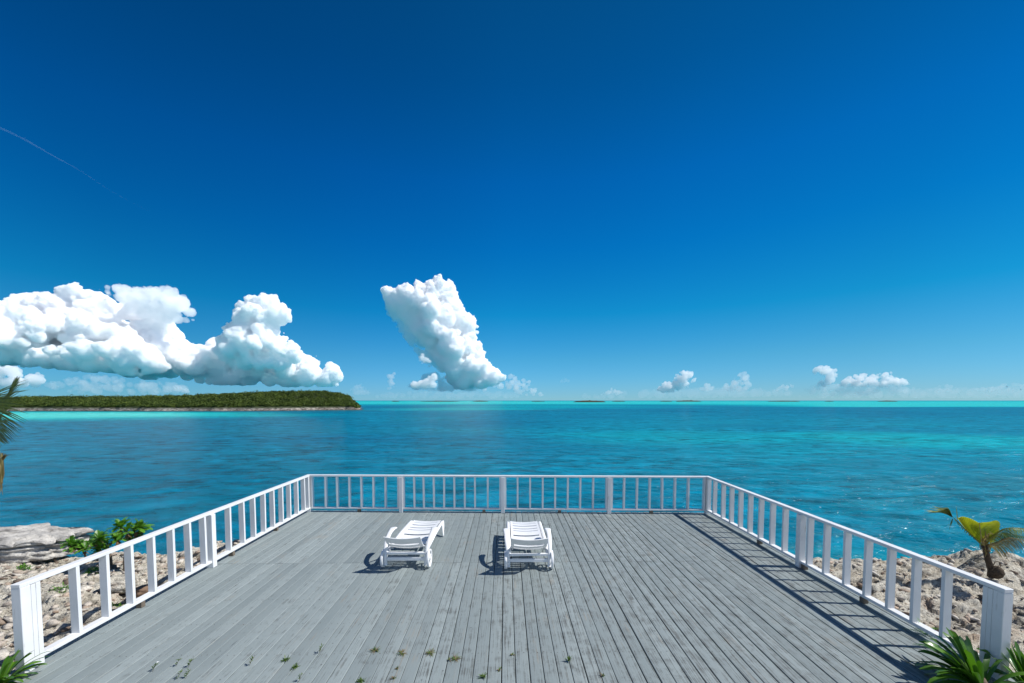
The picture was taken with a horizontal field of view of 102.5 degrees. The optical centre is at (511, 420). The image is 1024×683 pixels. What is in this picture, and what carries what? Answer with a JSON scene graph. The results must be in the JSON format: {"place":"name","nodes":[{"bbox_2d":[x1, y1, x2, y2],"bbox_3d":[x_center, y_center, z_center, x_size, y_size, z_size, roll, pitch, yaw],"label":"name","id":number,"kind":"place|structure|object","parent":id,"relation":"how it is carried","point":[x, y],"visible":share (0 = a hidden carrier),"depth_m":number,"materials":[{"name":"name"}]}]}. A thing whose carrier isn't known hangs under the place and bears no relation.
{"place":"outdoors","nodes":[
{"label":"outdoors","id":0,"kind":"place"},
{"bbox_2d":[0,649,49,682],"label":"strap leaf plant","id":1,"kind":"object","parent":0,"point":[9,665],"visible":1,"depth_m":3.89,"materials":[{"name":"green plant"}]},
{"bbox_2d":[7,393,363,410],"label":"island","id":2,"kind":"structure","parent":0,"point":[176,408],"depth_m":236.99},
{"bbox_2d":[0,389,360,407],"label":"island scrub","id":3,"kind":"object","parent":2,"relation":"on","point":[208,399],"visible":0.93,"depth_m":257.38,"materials":[{"name":"green plant"}]},
{"bbox_2d":[0,401,1023,560],"bbox_3d":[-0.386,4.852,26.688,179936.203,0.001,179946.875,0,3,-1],"label":"sea","id":4,"kind":"structure","parent":0,"point":[888,472],"depth_m":42.20,"materials":[{"name":"liquid"}]},
{"bbox_2d":[420,401,459,401],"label":"cay","id":5,"kind":"structure","parent":4,"relation":"on","point":[439,401],"depth_m":2250.04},
{"bbox_2d":[575,400,604,401],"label":"cay","id":6,"kind":"structure","parent":4,"relation":"on","point":[589,401],"depth_m":1483.82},
{"bbox_2d":[676,400,700,401],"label":"cay","id":7,"kind":"structure","parent":4,"relation":"on","point":[688,401],"depth_m":2289.47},
{"bbox_2d":[768,401,799,401],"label":"cay","id":8,"kind":"structure","parent":4,"relation":"on","point":[783,401],"depth_m":2286.34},
{"bbox_2d":[0,541,1023,682],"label":"rocky ground","id":9,"kind":"structure","parent":0,"point":[969,598],"depth_m":6.51,"materials":[{"name":"stone"}]},
{"bbox_2d":[0,376,33,494],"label":"palm tree","id":10,"kind":"object","parent":9,"relation":"on","point":[4,429],"visible":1,"depth_m":4.74,"materials":[{"name":"green plant"}]},
{"bbox_2d":[16,563,31,570],"bbox_3d":[-8.616,2.599,7.262,0.275,0.172,0.228,0,3,-1],"label":"ground tuft","id":11,"kind":"object","parent":9,"relation":"on","point":[22,565],"visible":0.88,"depth_m":7.26,"materials":[{"name":"green plant"}]},
{"bbox_2d":[0,523,94,563],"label":"rock slab","id":12,"kind":"object","parent":9,"relation":"on","point":[27,543],"visible":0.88,"depth_m":7.90,"materials":[{"name":"stone"}]},
{"bbox_2d":[48,582,68,592],"bbox_3d":[-6.936,2.617,6.374,0.376,0.240,0.267,0,3,-1],"label":"ground tuft","id":13,"kind":"object","parent":9,"relation":"on","point":[59,588],"visible":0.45,"depth_m":6.31,"materials":[{"name":"green plant"}]},
{"bbox_2d":[60,535,93,556],"bbox_3d":[-8.135,2.432,7.772,0.481,0.638,0.463,-2,3,-31],"label":"shrub","id":14,"kind":"object","parent":9,"relation":"on","point":[72,544],"visible":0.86,"depth_m":7.68,"materials":[{"name":"green plant"}]},
{"bbox_2d":[83,567,98,573],"bbox_3d":[-7.261,2.621,7.176,0.356,0.144,0.278,0,3,-1],"label":"ground tuft","id":15,"kind":"object","parent":9,"relation":"on","point":[90,569],"visible":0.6,"depth_m":7.17,"materials":[{"name":"green plant"}]},
{"bbox_2d":[82,530,128,565],"bbox_3d":[-7.375,2.349,7.449,0.559,0.781,0.556,0,3,-1],"label":"shrub","id":16,"kind":"object","parent":9,"relation":"on","point":[99,540],"visible":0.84,"depth_m":7.38,"materials":[{"name":"green plant"}]},
{"bbox_2d":[112,602,124,606],"bbox_3d":[-5.851,2.751,6.085,0.304,0.160,0.255,-1,3,-20],"label":"ground tuft","id":17,"kind":"object","parent":9,"relation":"on","point":[118,604],"visible":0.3,"depth_m":6.09,"materials":[{"name":"green plant"}]},
{"bbox_2d":[0,539,239,659],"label":"loose stones","id":18,"kind":"object","parent":9,"relation":"on","point":[5,652],"visible":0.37,"depth_m":6.68,"materials":[{"name":"beige stone"}]},
{"bbox_2d":[110,574,136,593],"bbox_3d":[-6.276,2.607,6.578,0.462,0.282,0.403,0,3,-1],"label":"stone","id":19,"kind":"object","parent":9,"relation":"on","point":[117,583],"visible":0.39,"depth_m":6.46,"materials":[{"name":"stone"}]},
{"bbox_2d":[106,517,153,570],"bbox_3d":[-6.704,2.226,7.253,0.636,1.043,0.513,-2,4,-40],"label":"shrub","id":20,"kind":"object","parent":9,"relation":"on","point":[139,526],"visible":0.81,"depth_m":7.21,"materials":[{"name":"green plant"}]},
{"bbox_2d":[135,584,147,596],"bbox_3d":[-5.752,2.649,6.401,0.230,0.152,0.245,1,3,26],"label":"stone","id":21,"kind":"object","parent":9,"relation":"on","point":[141,590],"visible":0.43,"depth_m":6.34,"materials":[{"name":"beige stone"}]},
{"bbox_2d":[9,510,1016,682],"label":"wooden deck","id":22,"kind":"structure","parent":9,"relation":"on","point":[662,597],"depth_m":5.07,"materials":[{"name":"grey wood"}]},
{"bbox_2d":[380,520,443,567],"bbox_3d":[-1.675,2.017,7.203,0.808,0.586,1.882,0,3,0],"label":"sun lounger","id":23,"kind":"object","parent":22,"relation":"on","point":[417,532],"visible":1,"depth_m":6.55,"materials":[{"name":"white plastic"}]},
{"bbox_2d":[426,648,433,655],"bbox_3d":[-0.861,2.430,4.313,0.122,0.032,0.143,0,3,-1],"label":"deck weed","id":24,"kind":"object","parent":22,"relation":"on","point":[430,652],"visible":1,"depth_m":4.32,"materials":[{"name":"green plant"}]},
{"bbox_2d":[451,655,459,660],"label":"deck weed","id":25,"kind":"object","parent":22,"relation":"on","point":[455,658],"visible":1,"depth_m":4.22,"materials":[{"name":"green plant"}]},
{"bbox_2d":[11,474,1013,680],"bbox_3d":[-0.099,1.873,6.857,9.498,0.887,6.138,0,3,-1],"label":"deck railing","id":26,"kind":"object","parent":22,"relation":"on","point":[996,619],"visible":0.96,"depth_m":5.75,"materials":[{"name":"white paint"}]},
{"bbox_2d":[503,521,553,568],"bbox_3d":[0.248,2.020,7.141,0.808,0.586,1.882,0,3,-1],"label":"sun lounger","id":27,"kind":"object","parent":22,"relation":"on","point":[531,530],"visible":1,"depth_m":6.50,"materials":[{"name":"white plastic"}]},
{"bbox_2d":[904,627,1023,682],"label":"strap leaf plant","id":28,"kind":"object","parent":22,"relation":"on","point":[966,664],"visible":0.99,"depth_m":3.84,"materials":[{"name":"green plant"}]},
{"bbox_2d":[805,548,1023,649],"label":"loose stones","id":29,"kind":"object","parent":9,"relation":"on","point":[968,617],"visible":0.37,"depth_m":6.54,"materials":[{"name":"beige stone"}]},
{"bbox_2d":[923,506,1023,578],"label":"young palm","id":30,"kind":"object","parent":9,"relation":"on","point":[984,533],"visible":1,"depth_m":6.52,"materials":[{"name":"green plant"}]},
{"bbox_2d":[976,641,1023,682],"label":"strap leaf plant","id":31,"kind":"object","parent":9,"relation":"on","point":[1017,661],"visible":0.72,"depth_m":3.79,"materials":[{"name":"green plant"}]},
{"bbox_2d":[0,0,1023,400],"label":"sky","id":32,"kind":"structure","parent":0,"point":[363,200],"materials":[{"name":"blue"}]}
]}

